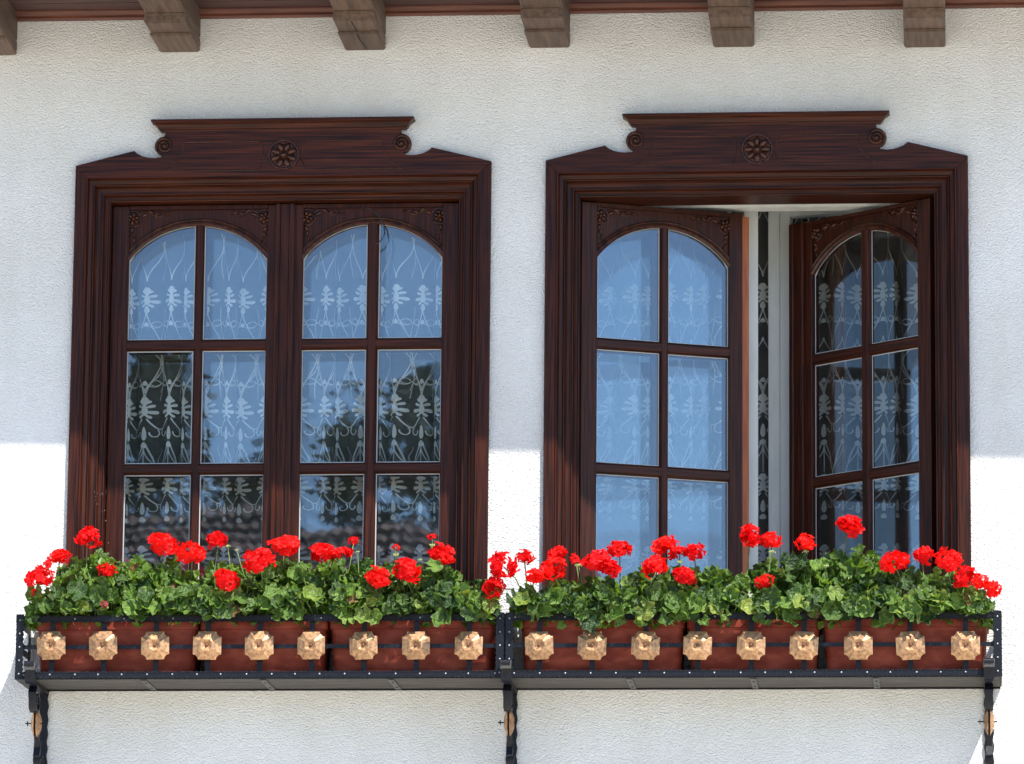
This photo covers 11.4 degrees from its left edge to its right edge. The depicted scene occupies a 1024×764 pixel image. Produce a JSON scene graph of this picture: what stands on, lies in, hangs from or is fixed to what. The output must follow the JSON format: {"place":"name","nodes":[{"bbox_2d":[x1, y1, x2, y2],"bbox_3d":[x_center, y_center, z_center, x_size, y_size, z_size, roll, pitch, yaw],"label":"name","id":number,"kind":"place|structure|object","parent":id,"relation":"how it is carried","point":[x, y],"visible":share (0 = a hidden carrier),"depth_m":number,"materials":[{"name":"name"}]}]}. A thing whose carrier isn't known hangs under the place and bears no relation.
{"place":"outdoors","nodes":[
{"label":"outdoors","id":0,"kind":"place"},
{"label":"ground","id":1,"kind":"structure","parent":0,"visible":0},
{"bbox_2d":[0,8,1023,763],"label":"house wall","id":2,"kind":"structure","parent":1,"relation":"on","point":[506,100],"depth_m":15.82,"materials":[{"name":"white paint"}]},
{"bbox_2d":[24,661,48,763],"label":"wall bracket","id":3,"kind":"object","parent":2,"relation":"attached to","point":[38,695],"depth_m":15.54,"materials":[{"name":"black metal"}]},
{"bbox_2d":[14,612,504,690],"bbox_3d":[-0.753,0.819,15.521,1.486,0.204,0.263,0,-11,5],"label":"flower rack","id":4,"kind":"object","parent":2,"relation":"attached to","point":[259,646],"visible":0.99,"depth_m":15.43,"materials":[{"name":"black metal"}]},
{"bbox_2d":[36,621,200,671],"bbox_3d":[-1.192,0.822,15.571,0.499,0.170,0.180,0,-11,5],"label":"planter","id":5,"kind":"object","parent":4,"relation":"on","point":[124,660],"visible":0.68,"depth_m":15.49,"materials":[{"name":"ceramic"}]},
{"bbox_2d":[20,526,206,630],"bbox_3d":[-1.209,0.600,15.556,0.585,0.324,0.296,0,-11,5],"label":"geranium","id":6,"kind":"object","parent":5,"relation":"in","point":[137,588],"visible":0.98,"depth_m":15.49,"materials":[{"name":"green plant"}]},
{"bbox_2d":[200,621,331,671],"bbox_3d":[-0.744,0.819,15.533,0.390,0.170,0.180,0,-11,5],"label":"planter","id":7,"kind":"object","parent":4,"relation":"on","point":[281,659],"visible":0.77,"depth_m":15.45,"materials":[{"name":"ceramic"}]},
{"bbox_2d":[190,530,333,629],"bbox_3d":[-0.753,0.606,15.506,0.448,0.305,0.305,0,-11,5],"label":"geranium","id":8,"kind":"object","parent":7,"relation":"in","point":[295,590],"visible":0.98,"depth_m":15.43,"materials":[{"name":"green plant"}]},
{"bbox_2d":[329,620,495,670],"bbox_3d":[-0.295,0.815,15.494,0.505,0.170,0.180,0,-11,5],"label":"planter","id":9,"kind":"object","parent":4,"relation":"on","point":[393,659],"visible":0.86,"depth_m":15.41,"materials":[{"name":"ceramic"}]},
{"bbox_2d":[321,534,502,627],"bbox_3d":[-0.300,0.611,15.471,0.564,0.298,0.303,0,-11,5],"label":"geranium","id":10,"kind":"object","parent":9,"relation":"in","point":[363,589],"visible":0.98,"depth_m":15.38,"materials":[{"name":"green plant"}]},
{"bbox_2d":[66,116,491,608],"bbox_3d":[-0.707,-0.029,15.949,1.324,1.546,0.364,0,-11,5],"label":"window","id":11,"kind":"structure","parent":2,"relation":"attached to","point":[287,198],"depth_m":15.91,"materials":[{"name":"brown wood"}]},
{"bbox_2d":[124,231,441,577],"bbox_3d":[-0.665,0.080,16.014,1.103,1.268,0.054,0,-11,5],"label":"lace curtain","id":12,"kind":"object","parent":11,"relation":"hanging from","point":[241,401],"visible":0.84,"depth_m":16.02,"materials":[{"name":"white fabric"}]},
{"bbox_2d":[361,207,384,244],"bbox_3d":[-0.432,-0.486,15.924,0.078,0.126,0.010,-3,-12,16],"label":"cable","id":13,"kind":"object","parent":11,"relation":"hanging from","point":[381,220],"visible":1,"depth_m":15.92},
{"bbox_2d":[9,0,706,10],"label":"roof eave","id":14,"kind":"object","parent":2,"relation":"attached to","point":[28,5],"depth_m":15.97,"materials":[{"name":"brown wood"}]},
{"bbox_2d":[0,0,17,54],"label":"rafter","id":15,"kind":"object","parent":14,"relation":"attached to","point":[8,29],"visible":1,"depth_m":15.97,"materials":[{"name":"brown wood"}]},
{"bbox_2d":[138,0,200,51],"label":"rafter","id":16,"kind":"object","parent":14,"relation":"attached to","point":[173,25],"visible":1,"depth_m":15.81,"materials":[{"name":"brown wood"}]},
{"bbox_2d":[329,0,385,49],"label":"rafter","id":17,"kind":"object","parent":14,"relation":"attached to","point":[360,24],"visible":1,"depth_m":15.77,"materials":[{"name":"brown wood"}]},
{"bbox_2d":[519,0,569,47],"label":"rafter","id":18,"kind":"object","parent":14,"relation":"attached to","point":[546,23],"visible":1,"depth_m":15.72,"materials":[{"name":"brown wood"}]},
{"bbox_2d":[707,0,753,46],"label":"rafter","id":19,"kind":"object","parent":14,"relation":"attached to","point":[731,23],"visible":1,"depth_m":15.67,"materials":[{"name":"brown wood"}]},
{"bbox_2d":[903,0,945,47],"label":"rafter","id":20,"kind":"object","parent":14,"relation":"attached to","point":[923,23],"visible":1,"depth_m":15.60,"materials":[{"name":"brown wood"}]},
{"bbox_2d":[498,659,517,763],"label":"wall bracket","id":21,"kind":"object","parent":2,"relation":"attached to","point":[510,702],"depth_m":15.41,"materials":[{"name":"black metal"}]},
{"bbox_2d":[16,0,1023,21],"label":"cornice trim","id":22,"kind":"structure","parent":2,"relation":"attached to","point":[422,10],"depth_m":15.96,"materials":[{"name":"brown wood"}]},
{"bbox_2d":[505,610,1001,689],"bbox_3d":[0.728,0.808,15.394,1.485,0.204,0.263,0,-11,5],"label":"flower rack","id":23,"kind":"object","parent":2,"relation":"attached to","point":[803,644],"visible":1,"depth_m":15.30,"materials":[{"name":"black metal"}]},
{"bbox_2d":[521,620,687,670],"bbox_3d":[0.277,0.811,15.445,0.498,0.170,0.180,0,-11,5],"label":"planter","id":24,"kind":"object","parent":23,"relation":"on","point":[623,658],"visible":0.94,"depth_m":15.36,"materials":[{"name":"ceramic"}]},
{"bbox_2d":[482,535,693,633],"bbox_3d":[0.235,0.617,15.421,0.641,0.320,0.302,0,-11,5],"label":"geranium","id":25,"kind":"object","parent":24,"relation":"in","point":[639,596],"visible":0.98,"depth_m":15.33,"materials":[{"name":"green plant"}]},
{"bbox_2d":[687,619,821,669],"bbox_3d":[0.731,0.807,15.406,0.402,0.170,0.180,0,-11,5],"label":"planter","id":26,"kind":"object","parent":23,"relation":"in","point":[729,658],"visible":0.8,"depth_m":15.33,"materials":[{"name":"ceramic"}]},
{"bbox_2d":[674,523,828,627],"bbox_3d":[0.723,0.590,15.394,0.467,0.327,0.289,0,-11,5],"label":"geranium","id":27,"kind":"object","parent":26,"relation":"in","point":[758,590],"visible":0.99,"depth_m":15.31,"materials":[{"name":"green plant"}]},
{"bbox_2d":[822,619,988,669],"bbox_3d":[1.184,0.804,15.367,0.499,0.170,0.180,0,-11,5],"label":"planter","id":28,"kind":"object","parent":23,"relation":"on","point":[932,657],"visible":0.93,"depth_m":15.29,"materials":[{"name":"ceramic"}]},
{"bbox_2d":[811,514,1001,629],"bbox_3d":[1.185,0.574,15.348,0.570,0.356,0.302,0,-11,5],"label":"geranium","id":29,"kind":"object","parent":28,"relation":"in","point":[858,583],"visible":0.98,"depth_m":15.25,"materials":[{"name":"green plant"}]},
{"bbox_2d":[542,110,970,588],"bbox_3d":[0.771,-0.017,15.942,1.324,1.546,0.608,0,-11,5],"label":"window","id":30,"kind":"structure","parent":2,"relation":"attached to","point":[687,178],"depth_m":15.84,"materials":[{"name":"brown wood"}]},
{"bbox_2d":[596,211,918,579],"bbox_3d":[0.794,0.103,16.303,1.291,1.358,0.075,0,-11,5],"label":"lace curtain","id":31,"kind":"object","parent":30,"relation":"hanging from","point":[762,397],"visible":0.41,"depth_m":16.31,"materials":[{"name":"white fabric"}]},
{"bbox_2d":[978,658,996,763],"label":"wall bracket","id":32,"kind":"object","parent":2,"relation":"attached to","point":[988,667],"depth_m":15.27,"materials":[{"name":"black metal"}]},
{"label":"room floor","id":33,"kind":"structure","parent":0,"visible":0},
{"bbox_2d":[124,211,918,588],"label":"room wall","id":34,"kind":"structure","parent":33,"relation":"on","point":[408,531],"depth_m":19.90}
]}

